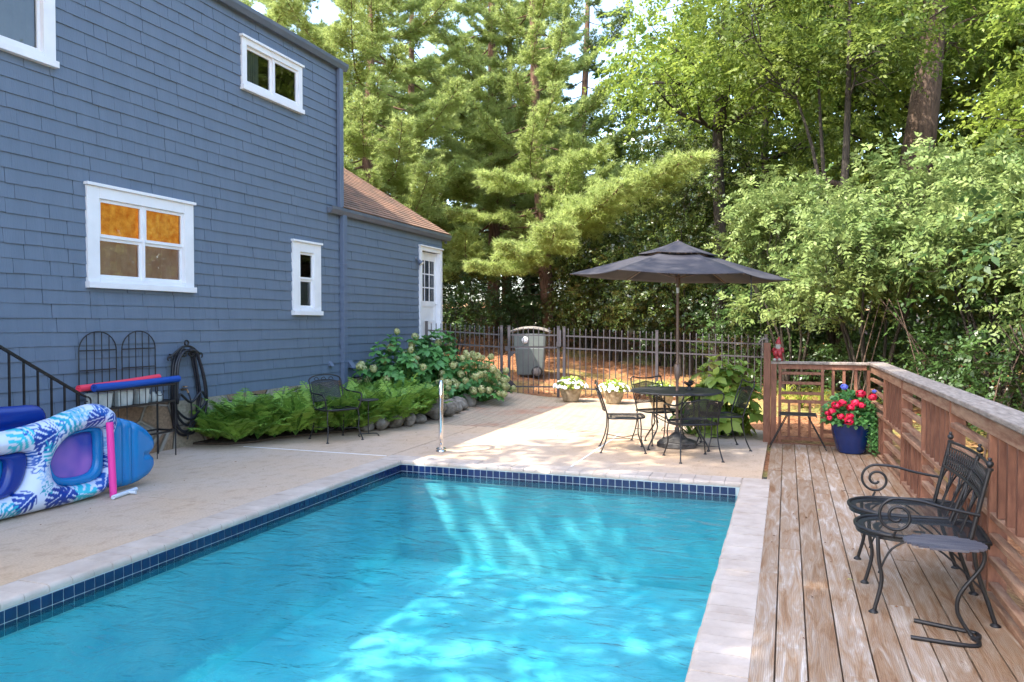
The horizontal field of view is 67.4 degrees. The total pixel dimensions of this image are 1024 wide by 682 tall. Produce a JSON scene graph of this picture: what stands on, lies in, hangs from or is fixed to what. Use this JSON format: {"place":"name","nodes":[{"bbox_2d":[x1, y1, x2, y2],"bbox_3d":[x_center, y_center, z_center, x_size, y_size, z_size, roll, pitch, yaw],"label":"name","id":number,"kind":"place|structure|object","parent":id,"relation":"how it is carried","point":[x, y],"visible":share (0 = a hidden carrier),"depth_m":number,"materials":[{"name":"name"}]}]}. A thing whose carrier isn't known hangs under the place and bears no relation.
{"place":"outdoors","nodes":[
{"label":"outdoors","id":0,"kind":"place"},
{"bbox_2d":[0,478,734,681],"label":"pool shell","id":1,"kind":"object","parent":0,"point":[88,648],"visible":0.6,"depth_m":7.02,"materials":[{"name":"blue paint"}]},
{"bbox_2d":[0,465,734,637],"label":"waterline tile","id":2,"kind":"object","parent":1,"relation":"attached to","point":[20,610],"visible":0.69,"depth_m":6.78,"materials":[{"name":"tile"}]},
{"bbox_2d":[2,473,736,681],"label":"pool water","id":3,"kind":"structure","parent":1,"relation":"in","point":[599,494],"depth_m":6.64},
{"bbox_2d":[0,464,739,639],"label":"tile grout","id":4,"kind":"object","parent":1,"relation":"attached to","point":[737,489],"visible":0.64,"depth_m":7.28,"materials":[{"name":"grey"}]},
{"bbox_2d":[0,455,769,681],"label":"pool coping","id":5,"kind":"object","parent":1,"relation":"on","point":[722,650],"visible":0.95,"depth_m":5.41,"materials":[{"name":"stone"}]},
{"bbox_2d":[0,424,767,585],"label":"concrete patio","id":6,"kind":"structure","parent":0,"point":[217,478],"depth_m":8.54,"materials":[{"name":"concrete"}]},
{"bbox_2d":[0,405,45,431],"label":"pool raft","id":7,"kind":"object","parent":6,"relation":"on","point":[12,417],"visible":0.16,"depth_m":6.63,"materials":[{"name":"blue plastic"}]},
{"bbox_2d":[0,345,91,416],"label":"stair rail","id":8,"kind":"object","parent":6,"relation":"on","point":[31,365],"visible":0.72,"depth_m":7.18,"materials":[{"name":"black metal"}]},
{"bbox_2d":[0,403,153,519],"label":"inflatable island","id":9,"kind":"structure","parent":6,"relation":"on","point":[58,459],"depth_m":6.74,"materials":[{"name":"blue plastic"}]},
{"bbox_2d":[106,422,116,497],"bbox_3d":[-3.664,1.085,7.027,0.087,0.687,0.062,0,1,-17],"label":"pool noodle","id":10,"kind":"object","parent":6,"relation":"on","point":[111,458],"visible":0.91,"depth_m":7.00,"materials":[{"name":"pink plastic"}]},
{"bbox_2d":[78,383,176,458],"bbox_3d":[-4.378,0.955,8.807,0.287,0.871,1.116,0,1,20],"label":"plant stand","id":11,"kind":"object","parent":6,"relation":"on","point":[157,402],"visible":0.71,"depth_m":8.99,"materials":[{"name":"black metal"}]},
{"bbox_2d":[85,392,113,407],"bbox_3d":[-4.522,0.654,8.416,0.190,0.165,0.212,0,1,20],"label":"storage tub","id":12,"kind":"object","parent":11,"relation":"on","point":[102,398],"visible":0.66,"depth_m":8.36,"materials":[{"name":"plastic"}]},
{"bbox_2d":[76,374,160,391],"bbox_3d":[-4.412,0.468,8.675,0.072,0.112,1.239,0,1,14],"label":"pool noodle","id":13,"kind":"object","parent":11,"relation":"on","point":[83,388],"visible":0.59,"depth_m":8.57,"materials":[{"name":"red plastic"}]},
{"bbox_2d":[110,389,134,406],"bbox_3d":[-4.428,0.642,8.679,0.190,0.175,0.232,0,1,20],"label":"storage tub","id":14,"kind":"object","parent":11,"relation":"on","point":[123,397],"visible":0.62,"depth_m":8.61,"materials":[{"name":"plastic"}]},
{"bbox_2d":[91,375,180,391],"bbox_3d":[-4.272,0.482,8.800,0.080,0.088,1.347,0,1,14],"label":"pool noodle","id":15,"kind":"object","parent":11,"relation":"on","point":[127,384],"visible":1,"depth_m":8.68,"materials":[{"name":"blue plastic"}]},
{"bbox_2d":[132,388,149,403],"bbox_3d":[-4.340,0.637,8.924,0.190,0.175,0.172,0,1,20],"label":"storage tub","id":16,"kind":"object","parent":11,"relation":"on","point":[142,396],"visible":0.56,"depth_m":8.86,"materials":[{"name":"plastic"}]},
{"bbox_2d":[308,374,363,443],"bbox_3d":[-2.435,0.908,10.546,0.592,0.882,0.634,-1,2,-41],"label":"patio chair","id":17,"kind":"object","parent":6,"relation":"on","point":[335,389],"visible":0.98,"depth_m":10.66,"materials":[{"name":"black metal"}]},
{"bbox_2d":[436,379,445,451],"bbox_3d":[-0.881,0.921,9.535,0.127,0.907,0.494,0,1,-6],"label":"pool handrail","id":18,"kind":"object","parent":6,"relation":"on","point":[440,448],"visible":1,"depth_m":9.30,"materials":[{"name":"silver metal"}]},
{"bbox_2d":[594,380,646,453],"bbox_3d":[1.353,0.935,9.650,0.639,0.870,0.565,0,1,5],"label":"patio chair","id":19,"kind":"object","parent":6,"relation":"on","point":[635,415],"visible":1,"depth_m":9.56,"materials":[{"name":"black metal"}]},
{"bbox_2d":[630,375,683,446],"bbox_3d":[1.950,0.919,10.307,0.565,0.870,0.639,-1,1,-21],"label":"patio chair","id":20,"kind":"object","parent":6,"relation":"on","point":[647,384],"visible":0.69,"depth_m":10.47,"materials":[{"name":"black metal"}]},
{"bbox_2d":[631,386,721,450],"bbox_3d":[2.124,0.998,9.963,1.160,0.728,1.160,0,1,20],"label":"round table","id":21,"kind":"object","parent":6,"relation":"on","point":[656,391],"visible":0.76,"depth_m":9.80,"materials":[{"name":"black metal"}]},
{"bbox_2d":[570,240,790,449],"bbox_3d":[2.131,0.029,9.894,2.768,2.670,2.617,0,1,20],"label":"patio umbrella","id":22,"kind":"object","parent":6,"relation":"on","point":[677,262],"visible":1,"depth_m":9.74,"materials":[{"name":"grey fabric"}]},
{"bbox_2d":[662,392,724,463],"bbox_3d":[2.132,0.981,8.989,0.592,0.810,0.639,0,1,-8],"label":"patio chair","id":23,"kind":"object","parent":6,"relation":"on","point":[698,410],"visible":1,"depth_m":8.77,"materials":[{"name":"black metal"}]},
{"bbox_2d":[697,379,754,451],"bbox_3d":[2.719,0.932,9.789,0.639,0.870,0.565,0,1,-2],"label":"patio chair","id":24,"kind":"object","parent":6,"relation":"on","point":[744,401],"visible":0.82,"depth_m":9.81,"materials":[{"name":"black metal"}]},
{"bbox_2d":[421,391,762,440],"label":"brick patio","id":25,"kind":"structure","parent":0,"point":[514,409],"depth_m":13.11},
{"bbox_2d":[505,326,560,396],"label":"iron gate","id":26,"kind":"structure","parent":25,"relation":"on","point":[512,352],"depth_m":16.37,"materials":[{"name":"metal"}]},
{"bbox_2d":[553,375,588,401],"bbox_3d":[1.191,0.961,15.560,0.731,0.536,0.733,0,1,20],"label":"stone pot","id":27,"kind":"object","parent":25,"relation":"on","point":[571,391],"visible":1,"depth_m":15.40,"materials":[{"name":"beige stone"}]},
{"bbox_2d":[598,379,630,403],"bbox_3d":[2.006,0.988,15.159,0.678,0.500,0.677,0,1,20],"label":"stone pot","id":28,"kind":"object","parent":25,"relation":"on","point":[613,393],"visible":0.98,"depth_m":15.01,"materials":[{"name":"beige stone"}]},
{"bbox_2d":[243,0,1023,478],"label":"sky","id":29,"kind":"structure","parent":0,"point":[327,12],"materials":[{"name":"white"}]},
{"bbox_2d":[442,304,1023,612],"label":"ground","id":30,"kind":"structure","parent":0,"point":[1010,541],"depth_m":19.49,"materials":[{"name":"soil"}]},
{"bbox_2d":[0,0,451,453],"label":"house","id":31,"kind":"structure","parent":30,"relation":"on","point":[175,175],"depth_m":9.93,"materials":[{"name":"blue paint"}]},
{"bbox_2d":[0,0,59,68],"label":"window frame","id":32,"kind":"structure","parent":31,"relation":"in","point":[27,27],"depth_m":7.94,"materials":[{"name":"white paint"}]},
{"bbox_2d":[78,331,116,392],"bbox_3d":[-4.658,0.266,8.646,0.015,0.755,0.514,0,1,20],"label":"trellis","id":33,"kind":"object","parent":31,"relation":"attached to","point":[94,369],"depth_m":8.60,"materials":[{"name":"black metal"}]},
{"bbox_2d":[121,331,155,392],"bbox_3d":[-4.462,0.253,9.192,0.015,0.755,0.514,0,1,20],"label":"trellis","id":34,"kind":"object","parent":31,"relation":"attached to","point":[135,348],"depth_m":9.14,"materials":[{"name":"black metal"}]},
{"bbox_2d":[83,181,196,292],"bbox_3d":[-4.466,-1.200,9.287,0.152,1.175,1.660,0,1,20],"label":"window frame","id":35,"kind":"structure","parent":31,"relation":"in","point":[136,240],"depth_m":9.24,"materials":[{"name":"white paint"}]},
{"bbox_2d":[167,340,202,360],"bbox_3d":[-4.189,0.115,9.824,0.114,0.263,0.615,0,1,20],"label":"hose hanger","id":36,"kind":"object","parent":31,"relation":"attached to","point":[181,348],"visible":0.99,"depth_m":9.78,"materials":[{"name":"black metal"}]},
{"bbox_2d":[170,349,207,438],"bbox_3d":[-4.150,0.684,9.888,0.146,1.163,0.622,0,1,20],"label":"garden hose","id":37,"kind":"object","parent":36,"relation":"hanging from","point":[175,364],"visible":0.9,"depth_m":9.86,"materials":[{"name":"black rubber"}]},
{"bbox_2d":[239,33,304,114],"bbox_3d":[-4.151,-3.987,11.774,1.280,1.170,1.960,0,1,20],"label":"window frame","id":38,"kind":"structure","parent":31,"relation":"in","point":[268,74],"depth_m":11.64,"materials":[{"name":"white paint"}]},
{"bbox_2d":[291,239,323,314],"bbox_3d":[-3.872,-1.017,12.622,1.280,1.590,1.290,0,1,20],"label":"window frame","id":39,"kind":"structure","parent":31,"relation":"in","point":[305,255],"depth_m":12.53,"materials":[{"name":"white paint"}]},
{"bbox_2d":[422,251,436,339],"bbox_3d":[-1.965,-0.952,16.822,0.360,2.100,0.996,0,1,20],"label":"door","id":40,"kind":"structure","parent":31,"relation":"in","point":[429,307],"depth_m":16.94,"materials":[{"name":"white paint"}]},
{"bbox_2d":[205,408,268,441],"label":"fern","id":41,"kind":"object","parent":30,"relation":"on","point":[236,430],"visible":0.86,"depth_m":9.82,"materials":[{"name":"green plant"}]},
{"bbox_2d":[219,393,294,438],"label":"fern","id":42,"kind":"object","parent":30,"relation":"on","point":[254,412],"visible":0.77,"depth_m":10.02,"materials":[{"name":"green plant"}]},
{"bbox_2d":[263,408,302,436],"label":"fern","id":43,"kind":"object","parent":30,"relation":"on","point":[275,430],"visible":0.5,"depth_m":10.25,"materials":[{"name":"green plant"}]},
{"bbox_2d":[267,390,332,434],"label":"fern","id":44,"kind":"object","parent":30,"relation":"on","point":[308,413],"visible":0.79,"depth_m":10.39,"materials":[{"name":"green plant"}]},
{"bbox_2d":[239,0,363,117],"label":"pine tree","id":45,"kind":"object","parent":30,"relation":"on","point":[274,14],"visible":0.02,"depth_m":22.09,"materials":[{"name":"green plant"}]},
{"bbox_2d":[193,414,431,444],"bbox_3d":[-2.493,1.205,13.115,2.480,0.156,6.950,0,1,20],"label":"garden bed","id":46,"kind":"object","parent":30,"relation":"on","point":[249,438],"visible":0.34,"depth_m":10.61,"materials":[{"name":"soil"}]},
{"bbox_2d":[187,404,243,439],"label":"fern","id":47,"kind":"object","parent":46,"relation":"on","point":[203,419],"visible":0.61,"depth_m":9.92,"materials":[{"name":"green plant"}]},
{"bbox_2d":[203,388,280,422],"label":"fern","id":48,"kind":"object","parent":46,"relation":"on","point":[249,397],"visible":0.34,"depth_m":10.25,"materials":[{"name":"green plant"}]},
{"bbox_2d":[352,328,432,386],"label":"hydrangea","id":49,"kind":"object","parent":46,"relation":"on","point":[406,364],"visible":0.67,"depth_m":13.50,"materials":[{"name":"green plant"}]},
{"bbox_2d":[395,381,446,413],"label":"fern","id":50,"kind":"object","parent":46,"relation":"on","point":[430,396],"visible":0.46,"depth_m":12.31,"materials":[{"name":"green plant"}]},
{"bbox_2d":[411,328,470,395],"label":"hydrangea","id":51,"kind":"object","parent":46,"relation":"on","point":[436,359],"visible":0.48,"depth_m":14.43,"materials":[{"name":"green plant"}]},
{"bbox_2d":[437,350,515,401],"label":"hydrangea","id":52,"kind":"object","parent":46,"relation":"on","point":[479,384],"visible":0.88,"depth_m":14.48,"materials":[{"name":"green plant"}]},
{"bbox_2d":[290,393,337,432],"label":"fern","id":53,"kind":"object","parent":30,"relation":"on","point":[320,420],"visible":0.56,"depth_m":10.61,"materials":[{"name":"green plant"}]},
{"bbox_2d":[311,390,373,430],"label":"fern","id":54,"kind":"object","parent":30,"relation":"on","point":[348,414],"visible":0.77,"depth_m":10.81,"materials":[{"name":"green plant"}]},
{"bbox_2d":[345,396,385,428],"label":"fern","id":55,"kind":"object","parent":30,"relation":"on","point":[363,421],"visible":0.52,"depth_m":11.02,"materials":[{"name":"green plant"}]},
{"bbox_2d":[345,380,395,423],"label":"fern","id":56,"kind":"object","parent":30,"relation":"on","point":[380,397],"visible":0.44,"depth_m":11.21,"materials":[{"name":"green plant"}]},
{"bbox_2d":[272,0,513,292],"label":"pine tree","id":57,"kind":"object","parent":30,"relation":"on","point":[365,142],"visible":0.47,"depth_m":21.48,"materials":[{"name":"green plant"}]},
{"bbox_2d":[378,378,428,419],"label":"fern","id":58,"kind":"object","parent":30,"relation":"on","point":[403,403],"visible":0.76,"depth_m":11.59,"materials":[{"name":"green plant"}]},
{"bbox_2d":[343,54,469,225],"bbox_3d":[-7.362,-7.373,36.790,12.068,12.661,11.164,1,2,42],"label":"woodland tree","id":59,"kind":"object","parent":30,"relation":"on","point":[425,87],"visible":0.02,"depth_m":35.56,"materials":[{"name":"green plant"}]},
{"bbox_2d":[337,0,507,282],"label":"pine tree","id":60,"kind":"object","parent":30,"relation":"on","point":[412,87],"visible":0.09,"depth_m":30.30,"materials":[{"name":"green plant"}]},
{"bbox_2d":[425,321,502,373],"bbox_3d":[-1.023,0.375,16.408,1.672,1.603,0.072,0,1,-1],"label":"iron fence","id":61,"kind":"object","parent":30,"relation":"on","point":[479,345],"visible":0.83,"depth_m":16.39,"materials":[{"name":"metal"}]},
{"bbox_2d":[442,263,507,354],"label":"evergreen shrub","id":62,"kind":"object","parent":30,"relation":"on","point":[451,316],"visible":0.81,"depth_m":23.07,"materials":[{"name":"green plant"}]},
{"bbox_2d":[374,0,624,338],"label":"pine tree","id":63,"kind":"object","parent":30,"relation":"on","point":[457,191],"visible":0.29,"depth_m":24.89,"materials":[{"name":"green plant"}]},
{"bbox_2d":[417,0,605,307],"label":"pine tree","id":64,"kind":"object","parent":30,"relation":"on","point":[519,41],"visible":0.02,"depth_m":31.96,"materials":[{"name":"green plant"}]},
{"bbox_2d":[476,274,568,333],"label":"evergreen shrub","id":65,"kind":"object","parent":30,"relation":"on","point":[534,302],"visible":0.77,"depth_m":24.03,"materials":[{"name":"green plant"}]},
{"bbox_2d":[511,326,552,376],"bbox_3d":[0.474,0.251,18.973,1.031,1.240,0.851,0,1,6],"label":"wheeled bin","id":66,"kind":"object","parent":30,"relation":"on","point":[518,340],"visible":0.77,"depth_m":18.64,"materials":[{"name":"grey plastic"}]},
{"bbox_2d":[442,86,627,297],"bbox_3d":[0.517,-6.892,38.396,10.494,11.009,9.708,-1,2,-36],"label":"woodland tree","id":67,"kind":"object","parent":30,"relation":"on","point":[486,155],"visible":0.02,"depth_m":36.81,"materials":[{"name":"green plant"}]},
{"bbox_2d":[530,250,620,350],"bbox_3d":[2.288,-1.192,23.139,3.039,3.107,2.843,0,1,-18],"label":"evergreen shrub","id":68,"kind":"object","parent":30,"relation":"on","point":[588,344],"visible":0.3,"depth_m":23.12,"materials":[{"name":"green plant"}]},
{"bbox_2d":[432,0,719,349],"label":"pine tree","id":69,"kind":"object","parent":30,"relation":"on","point":[586,211],"visible":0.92,"depth_m":21.87,"materials":[{"name":"green plant"}]},
{"bbox_2d":[512,0,642,298],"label":"pine tree","id":70,"kind":"object","parent":30,"relation":"on","point":[616,22],"visible":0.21,"depth_m":31.52,"materials":[{"name":"green plant"}]},
{"bbox_2d":[538,176,672,361],"bbox_3d":[2.757,-2.151,22.134,3.994,5.544,4.238,0,1,-14],"label":"holly tree","id":71,"kind":"object","parent":30,"relation":"on","point":[598,302],"visible":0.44,"depth_m":21.80,"materials":[{"name":"green plant"}]},
{"bbox_2d":[617,300,710,366],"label":"evergreen shrub","id":72,"kind":"object","parent":30,"relation":"on","point":[659,349],"visible":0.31,"depth_m":20.51,"materials":[{"name":"green plant"}]},
{"bbox_2d":[563,327,767,398],"bbox_3d":[3.084,0.535,15.819,4.152,1.652,0.072,0,1,15],"label":"iron fence","id":73,"kind":"object","parent":30,"relation":"on","point":[656,339],"visible":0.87,"depth_m":15.88,"materials":[{"name":"metal"}]},
{"bbox_2d":[583,106,776,376],"bbox_3d":[4.133,-2.357,19.329,4.425,6.571,4.489,-1,2,-45],"label":"holly tree","id":74,"kind":"object","parent":30,"relation":"on","point":[688,203],"visible":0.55,"depth_m":18.85,"materials":[{"name":"green plant"}]},
{"bbox_2d":[391,0,1023,335],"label":"background wood","id":75,"kind":"object","parent":30,"relation":"on","point":[609,129],"visible":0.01,"depth_m":26.59,"materials":[{"name":"green plant"}]},
{"bbox_2d":[684,354,762,437],"bbox_3d":[3.026,0.798,10.995,1.213,1.229,0.965,0,1,20],"label":"hydrangea","id":76,"kind":"object","parent":30,"relation":"on","point":[722,381],"visible":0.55,"depth_m":10.80,"materials":[{"name":"green plant"}]},
{"bbox_2d":[583,0,873,375],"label":"broadleaf tree","id":77,"kind":"object","parent":30,"relation":"on","point":[718,109],"visible":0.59,"depth_m":17.76,"materials":[{"name":"green plant"}]},
{"bbox_2d":[442,169,1023,406],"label":"undergrowth","id":78,"kind":"object","parent":30,"relation":"on","point":[949,319],"visible":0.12,"depth_m":14.78,"materials":[{"name":"green plant"}]},
{"bbox_2d":[443,331,1023,452],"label":"pine straw","id":79,"kind":"object","parent":30,"relation":"on","point":[605,341],"visible":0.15,"depth_m":20.35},
{"bbox_2d":[687,292,793,381],"bbox_3d":[5.109,-0.023,17.359,2.286,2.242,2.462,-1,2,-27],"label":"evergreen shrub","id":80,"kind":"object","parent":30,"relation":"on","point":[736,339],"visible":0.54,"depth_m":17.28,"materials":[{"name":"green plant"}]},
{"bbox_2d":[589,0,902,330],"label":"woodland tree","id":81,"kind":"object","parent":30,"relation":"on","point":[627,109],"visible":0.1,"depth_m":26.87,"materials":[{"name":"green plant"}]},
{"bbox_2d":[648,71,900,350],"bbox_3d":[6.680,-3.409,20.427,5.774,8.012,5.778,0,1,-14],"label":"broadleaf tree","id":82,"kind":"object","parent":30,"relation":"on","point":[764,149],"visible":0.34,"depth_m":19.33,"materials":[{"name":"green plant"}]},
{"bbox_2d":[733,319,859,396],"bbox_3d":[5.953,0.361,16.146,2.572,1.744,2.461,0,1,20],"label":"understory shrub","id":83,"kind":"object","parent":30,"relation":"on","point":[792,370],"visible":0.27,"depth_m":16.16,"materials":[{"name":"green plant"}]},
{"bbox_2d":[701,163,901,395],"bbox_3d":[5.512,-1.198,15.091,3.994,4.678,3.975,0,1,20],"label":"honeysuckle bush","id":84,"kind":"object","parent":30,"relation":"on","point":[765,206],"visible":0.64,"depth_m":14.91,"materials":[{"name":"green plant"}]},
{"bbox_2d":[663,7,997,176],"bbox_3d":[13.678,-7.573,32.317,13.642,14.312,12.620,0,1,-15],"label":"woodland tree","id":85,"kind":"object","parent":30,"relation":"on","point":[864,115],"depth_m":30.30,"materials":[{"name":"green plant"}]},
{"bbox_2d":[662,0,1020,390],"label":"multi stem tree","id":86,"kind":"object","parent":30,"relation":"on","point":[872,48],"visible":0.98,"depth_m":15.46,"materials":[{"name":"green plant"}]},
{"bbox_2d":[679,0,1023,369],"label":"shade tree","id":87,"kind":"object","parent":30,"relation":"on","point":[923,115],"visible":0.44,"depth_m":17.55,"materials":[{"name":"green plant"}]},
{"bbox_2d":[794,312,925,405],"bbox_3d":[6.472,0.328,14.184,2.370,1.793,2.228,0,1,20],"label":"understory shrub","id":88,"kind":"object","parent":30,"relation":"on","point":[856,337],"visible":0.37,"depth_m":13.90,"materials":[{"name":"green plant"}]},
{"bbox_2d":[850,300,888,390],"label":"bare stem","id":89,"kind":"object","parent":30,"relation":"on","point":[867,346],"visible":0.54,"depth_m":12.07,"materials":[{"name":"brown plant"}]},
{"bbox_2d":[723,0,1023,342],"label":"woodland tree","id":90,"kind":"object","parent":30,"relation":"on","point":[895,116],"visible":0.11,"depth_m":21.96,"materials":[{"name":"green plant"}]},
{"bbox_2d":[741,443,1023,681],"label":"wood deck","id":91,"kind":"structure","parent":30,"relation":"on","point":[840,629],"depth_m":4.45,"materials":[{"name":"wood"}]},
{"bbox_2d":[769,412,826,450],"bbox_3d":[3.628,1.141,9.756,0.681,0.439,0.330,0,1,20],"label":"folding table","id":92,"kind":"object","parent":91,"relation":"on","point":[786,414],"visible":1,"depth_m":9.71,"materials":[{"name":"black metal"}]},
{"bbox_2d":[819,384,879,456],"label":"potted plant","id":93,"kind":"object","parent":91,"relation":"on","point":[849,416],"visible":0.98,"depth_m":9.27,"materials":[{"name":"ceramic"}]},
{"bbox_2d":[763,343,1023,648],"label":"wood railing","id":94,"kind":"object","parent":91,"relation":"on","point":[945,409],"visible":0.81,"depth_m":5.78,"materials":[{"name":"wood"}]},
{"bbox_2d":[847,431,1001,627],"bbox_3d":[2.422,1.044,4.621,0.712,0.892,1.078,0,1,20],"label":"garden bench","id":95,"kind":"object","parent":91,"relation":"on","point":[976,480],"visible":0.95,"depth_m":4.52,"materials":[{"name":"black metal"}]},
{"bbox_2d":[903,534,987,647],"bbox_3d":[2.210,1.268,3.929,0.382,0.478,0.290,0,1,20],"label":"cantilever table","id":96,"kind":"object","parent":91,"relation":"on","point":[945,543],"visible":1,"depth_m":3.89,"materials":[{"name":"black metal"}]},
{"bbox_2d":[751,131,1018,404],"bbox_3d":[6.104,-1.056,12.738,3.912,4.646,3.678,0,1,-1],"label":"honeysuckle bush","id":97,"kind":"object","parent":30,"relation":"on","point":[847,241],"visible":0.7,"depth_m":12.23,"materials":[{"name":"green plant"}]},
{"bbox_2d":[790,56,1016,328],"bbox_3d":[17.860,-7.947,28.386,14.691,15.413,13.591,0,1,-7],"label":"woodland tree","id":98,"kind":"object","parent":30,"relation":"on","point":[951,106],"depth_m":23.98,"materials":[{"name":"green plant"}]},
{"bbox_2d":[880,299,935,398],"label":"bare stem","id":99,"kind":"object","parent":30,"relation":"on","point":[905,328],"visible":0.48,"depth_m":11.12,"materials":[{"name":"brown plant"}]},
{"bbox_2d":[867,322,1019,431],"bbox_3d":[6.263,0.539,11.102,2.136,1.623,2.220,0,1,20],"label":"understory shrub","id":100,"kind":"object","parent":30,"relation":"on","point":[940,365],"visible":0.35,"depth_m":11.00,"materials":[{"name":"green plant"}]},
{"bbox_2d":[865,124,1023,407],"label":"honeysuckle bush","id":101,"kind":"object","parent":30,"relation":"on","point":[944,232],"visible":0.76,"depth_m":10.47,"materials":[{"name":"green plant"}]},
{"bbox_2d":[935,0,1023,170],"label":"broadleaf tree","id":102,"kind":"object","parent":30,"relation":"on","point":[1016,125],"visible":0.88,"depth_m":13.19,"materials":[{"name":"green plant"}]},
{"bbox_2d":[939,46,1023,188],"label":"broadleaf tree","id":103,"kind":"object","parent":30,"relation":"on","point":[1014,75],"visible":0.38,"depth_m":16.60,"materials":[{"name":"green plant"}]},
{"bbox_2d":[940,312,1023,435],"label":"understory shrub","id":104,"kind":"object","parent":30,"relation":"on","point":[1004,374],"visible":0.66,"depth_m":9.68,"materials":[{"name":"green plant"}]},
{"bbox_2d":[946,0,1023,163],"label":"woodland tree","id":105,"kind":"object","parent":30,"relation":"on","point":[1021,44],"visible":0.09,"depth_m":20.93,"materials":[{"name":"green plant"}]},
{"bbox_2d":[961,197,1023,362],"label":"honeysuckle bush","id":106,"kind":"object","parent":30,"relation":"on","point":[1015,299],"visible":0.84,"depth_m":9.33,"materials":[{"name":"green plant"}]},
{"bbox_2d":[983,312,1023,456],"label":"bare stem","id":107,"kind":"object","parent":30,"relation":"on","point":[984,454],"visible":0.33,"depth_m":9.46,"materials":[{"name":"brown plant"}]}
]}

